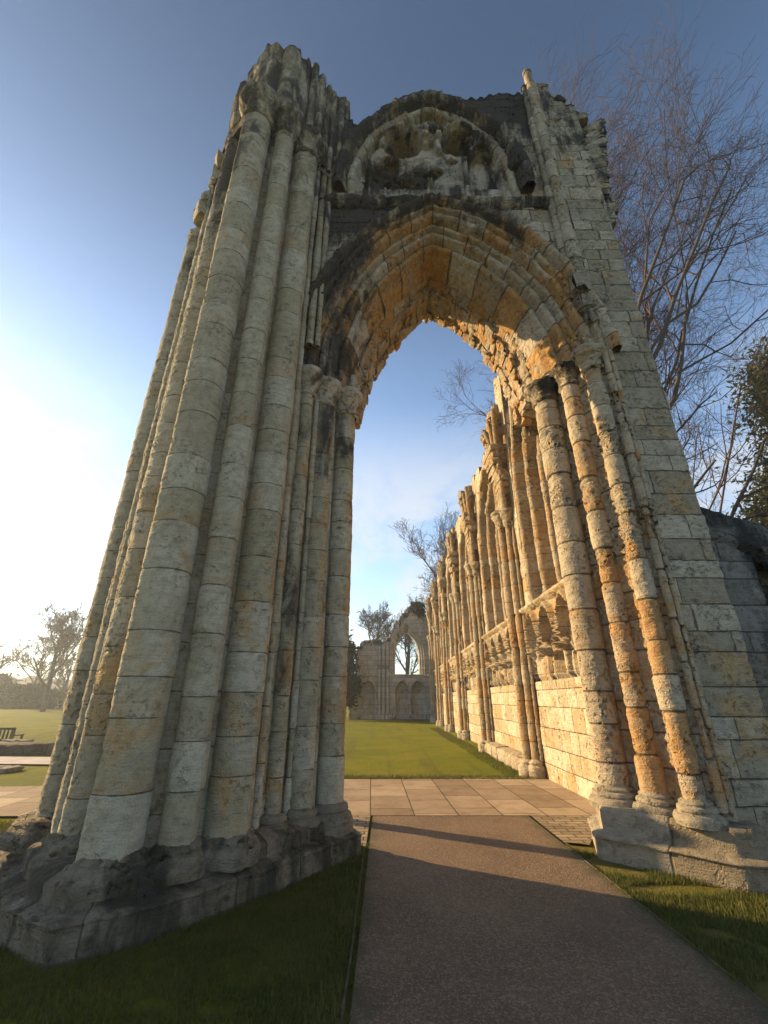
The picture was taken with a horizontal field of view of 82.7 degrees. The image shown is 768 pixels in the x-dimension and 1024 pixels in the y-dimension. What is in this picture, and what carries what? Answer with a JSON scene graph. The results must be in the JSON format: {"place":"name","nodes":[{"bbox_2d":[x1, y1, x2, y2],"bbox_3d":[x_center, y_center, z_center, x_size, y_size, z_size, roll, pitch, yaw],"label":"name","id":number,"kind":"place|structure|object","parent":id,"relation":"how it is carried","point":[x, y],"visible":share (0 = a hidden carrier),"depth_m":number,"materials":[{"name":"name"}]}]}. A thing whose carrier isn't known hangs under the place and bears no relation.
{"place":"outdoors","nodes":[
{"label":"outdoors","id":0,"kind":"place"},
{"bbox_2d":[0,818,14,850],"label":"grass","id":1,"kind":"structure","parent":0,"point":[6,824],"depth_m":5.62,"materials":[{"name":"green plant"}]},
{"bbox_2d":[0,756,50,763],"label":"gravel path","id":2,"kind":"structure","parent":0,"point":[24,760],"depth_m":11.49,"materials":[{"name":"beige gravel"}]},
{"bbox_2d":[0,840,369,1023],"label":"grass","id":3,"kind":"structure","parent":0,"point":[339,937],"depth_m":2.64,"materials":[{"name":"green plant"}]},
{"bbox_2d":[8,675,532,708],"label":"hill","id":4,"kind":"structure","parent":0,"point":[28,680],"depth_m":134.83,"materials":[{"name":"green plant"}]},
{"bbox_2d":[0,777,595,815],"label":"paving","id":5,"kind":"structure","parent":0,"point":[479,796],"depth_m":7.14,"materials":[{"name":"beige stone"}]},
{"bbox_2d":[0,707,767,1023],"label":"lawn","id":6,"kind":"structure","parent":0,"point":[397,747],"depth_m":3.80,"materials":[{"name":"green plant"}]},
{"bbox_2d":[0,728,23,741],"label":"park bench","id":7,"kind":"object","parent":6,"relation":"on","point":[13,731],"visible":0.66,"depth_m":17.69,"materials":[{"name":"brown wood"}]},
{"bbox_2d":[0,765,24,773],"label":"rock","id":8,"kind":"object","parent":6,"relation":"on","point":[8,769],"visible":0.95,"depth_m":9.95,"materials":[{"name":"grey stone"}]},
{"bbox_2d":[0,672,32,690],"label":"shrub","id":9,"kind":"object","parent":6,"relation":"on","point":[6,679],"visible":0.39,"depth_m":61.52,"materials":[{"name":"green plant"}]},
{"bbox_2d":[0,636,33,684],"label":"bare tree","id":10,"kind":"object","parent":6,"relation":"on","point":[9,659],"visible":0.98,"depth_m":60.19,"materials":[{"name":"plant"}]},
{"bbox_2d":[1,739,33,741],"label":"rock","id":11,"kind":"object","parent":6,"relation":"on","point":[13,740],"visible":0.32,"depth_m":13.81,"materials":[{"name":"grey stone"}]},
{"bbox_2d":[0,741,54,755],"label":"wall","id":12,"kind":"structure","parent":6,"relation":"on","point":[27,748],"depth_m":13.02,"materials":[{"name":"stone"}]},
{"bbox_2d":[0,681,68,708],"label":"shrub","id":13,"kind":"object","parent":6,"relation":"on","point":[27,696],"visible":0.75,"depth_m":53.64,"materials":[{"name":"green plant"}]},
{"bbox_2d":[4,632,77,683],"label":"bare tree","id":14,"kind":"object","parent":6,"relation":"on","point":[44,673],"visible":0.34,"depth_m":73.95,"materials":[{"name":"plant"}]},
{"bbox_2d":[7,599,87,711],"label":"bare tree","id":15,"kind":"object","parent":6,"relation":"on","point":[68,637],"visible":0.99,"depth_m":44.74,"materials":[{"name":"plant"}]},
{"bbox_2d":[46,650,76,708],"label":"bare tree","id":16,"kind":"object","parent":6,"relation":"on","point":[65,684],"visible":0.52,"depth_m":63.30,"materials":[{"name":"plant"}]},
{"bbox_2d":[340,847,364,1023],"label":"path edging","id":17,"kind":"object","parent":6,"relation":"on","point":[346,985],"visible":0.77,"depth_m":2.72,"materials":[{"name":"grey stone"}]},
{"bbox_2d":[346,629,365,711],"bbox_3d":[-3.593,13.357,36.284,3.749,7.568,4.285,-13,-26,27],"label":"evergreen bush","id":18,"kind":"object","parent":6,"relation":"on","point":[354,680],"visible":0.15,"depth_m":35.81,"materials":[{"name":"green plant"}]},
{"bbox_2d":[352,816,369,845],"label":"setts","id":19,"kind":"structure","parent":6,"relation":"on","point":[361,824],"depth_m":5.62,"materials":[{"name":"beige stone"}]},
{"bbox_2d":[355,601,400,664],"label":"bare tree","id":20,"kind":"object","parent":6,"relation":"on","point":[375,617],"visible":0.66,"depth_m":55.40,"materials":[{"name":"plant"}]},
{"bbox_2d":[0,42,767,970],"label":"abbey archway","id":21,"kind":"object","parent":6,"relation":"on","point":[334,254],"visible":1,"depth_m":5.19,"materials":[{"name":"stone"}]},
{"bbox_2d":[333,89,535,196],"bbox_3d":[0.893,-7.016,8.743,3.651,3.404,0.958,0,-23,0],"label":"sculpture","id":22,"kind":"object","parent":21,"relation":"in","point":[427,141],"depth_m":8.58,"materials":[{"name":"stone"}]},
{"bbox_2d":[349,601,430,719],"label":"end wall","id":23,"kind":"structure","parent":6,"relation":"on","point":[384,694],"depth_m":37.41,"materials":[{"name":"stone"}]},
{"bbox_2d":[410,600,426,618],"bbox_3d":[3.077,9.145,40.036,1.980,2.073,1.869,0,-23,0],"label":"ivy clump","id":24,"kind":"object","parent":23,"relation":"on","point":[422,611],"visible":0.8,"depth_m":39.60,"materials":[{"name":"green plant"}]},
{"bbox_2d":[372,594,428,673],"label":"bare tree","id":25,"kind":"object","parent":6,"relation":"on","point":[408,640],"visible":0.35,"depth_m":53.76,"materials":[{"name":"brown plant"}]},
{"bbox_2d":[389,502,460,605],"bbox_3d":[4.627,7.435,36.945,8.905,19.021,10.710,-10,-25,23],"label":"bare tree","id":26,"kind":"object","parent":6,"relation":"on","point":[424,557],"visible":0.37,"depth_m":38.91,"materials":[{"name":"brown plant"}]},
{"bbox_2d":[344,727,540,778],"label":"grass","id":27,"kind":"structure","parent":6,"relation":"on","point":[489,759],"depth_m":9.34,"materials":[{"name":"green plant"}]},
{"bbox_2d":[425,375,596,799],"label":"nave wall","id":28,"kind":"structure","parent":6,"relation":"on","point":[502,650],"depth_m":11.39,"materials":[{"name":"stone"}]},
{"bbox_2d":[432,611,435,668],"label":"window","id":29,"kind":"structure","parent":28,"relation":"in","point":[432,611],"depth_m":33.23,"materials":[{"name":"stone"}]},
{"bbox_2d":[438,591,442,663],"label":"window","id":30,"kind":"structure","parent":28,"relation":"in","point":[440,624],"depth_m":28.58,"materials":[{"name":"stone"}]},
{"bbox_2d":[446,562,454,657],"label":"window","id":31,"kind":"structure","parent":28,"relation":"in","point":[449,589],"depth_m":24.12,"materials":[{"name":"stone"}]},
{"bbox_2d":[458,525,490,648],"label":"window","id":32,"kind":"structure","parent":28,"relation":"in","point":[464,585],"depth_m":19.56,"materials":[{"name":"stone"}]},
{"bbox_2d":[477,465,507,632],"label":"window","id":33,"kind":"structure","parent":28,"relation":"in","point":[490,558],"depth_m":15.02,"materials":[{"name":"stone"}]},
{"bbox_2d":[508,400,562,602],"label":"window","id":34,"kind":"structure","parent":28,"relation":"in","point":[542,569],"depth_m":10.40,"materials":[{"name":"stone"}]},
{"bbox_2d":[532,816,591,844],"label":"setts","id":35,"kind":"structure","parent":6,"relation":"on","point":[573,829],"depth_m":5.53,"materials":[{"name":"beige stone"}]},
{"bbox_2d":[435,313,767,519],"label":"bare tree","id":36,"kind":"object","parent":6,"relation":"on","point":[725,478],"visible":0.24,"depth_m":19.72,"materials":[{"name":"brown plant"}]},
{"bbox_2d":[490,0,767,463],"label":"bare tree","id":37,"kind":"object","parent":6,"relation":"on","point":[648,316],"visible":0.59,"depth_m":16.01,"materials":[{"name":"brown plant"}]},
{"bbox_2d":[567,846,767,1007],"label":"path edging","id":38,"kind":"object","parent":6,"relation":"on","point":[731,977],"visible":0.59,"depth_m":2.84,"materials":[{"name":"stone"}]},
{"bbox_2d":[683,507,767,715],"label":"boundary wall","id":39,"kind":"structure","parent":6,"relation":"on","point":[740,548],"depth_m":5.17,"materials":[{"name":"stone"}]},
{"bbox_2d":[711,331,767,525],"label":"conifer","id":40,"kind":"object","parent":6,"relation":"on","point":[761,498],"visible":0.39,"depth_m":21.69,"materials":[{"name":"green plant"}]},
{"bbox_2d":[0,0,767,679],"label":"sky","id":41,"kind":"structure","parent":0,"point":[115,115],"materials":[{"name":"blue"}]},
{"bbox_2d":[350,816,767,1023],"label":"path","id":42,"kind":"structure","parent":0,"point":[497,920],"depth_m":2.90,"materials":[{"name":"asphalt"}]},
{"bbox_2d":[563,844,767,992],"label":"grass","id":43,"kind":"structure","parent":0,"point":[644,897],"depth_m":3.28,"materials":[{"name":"green plant"}]}
]}

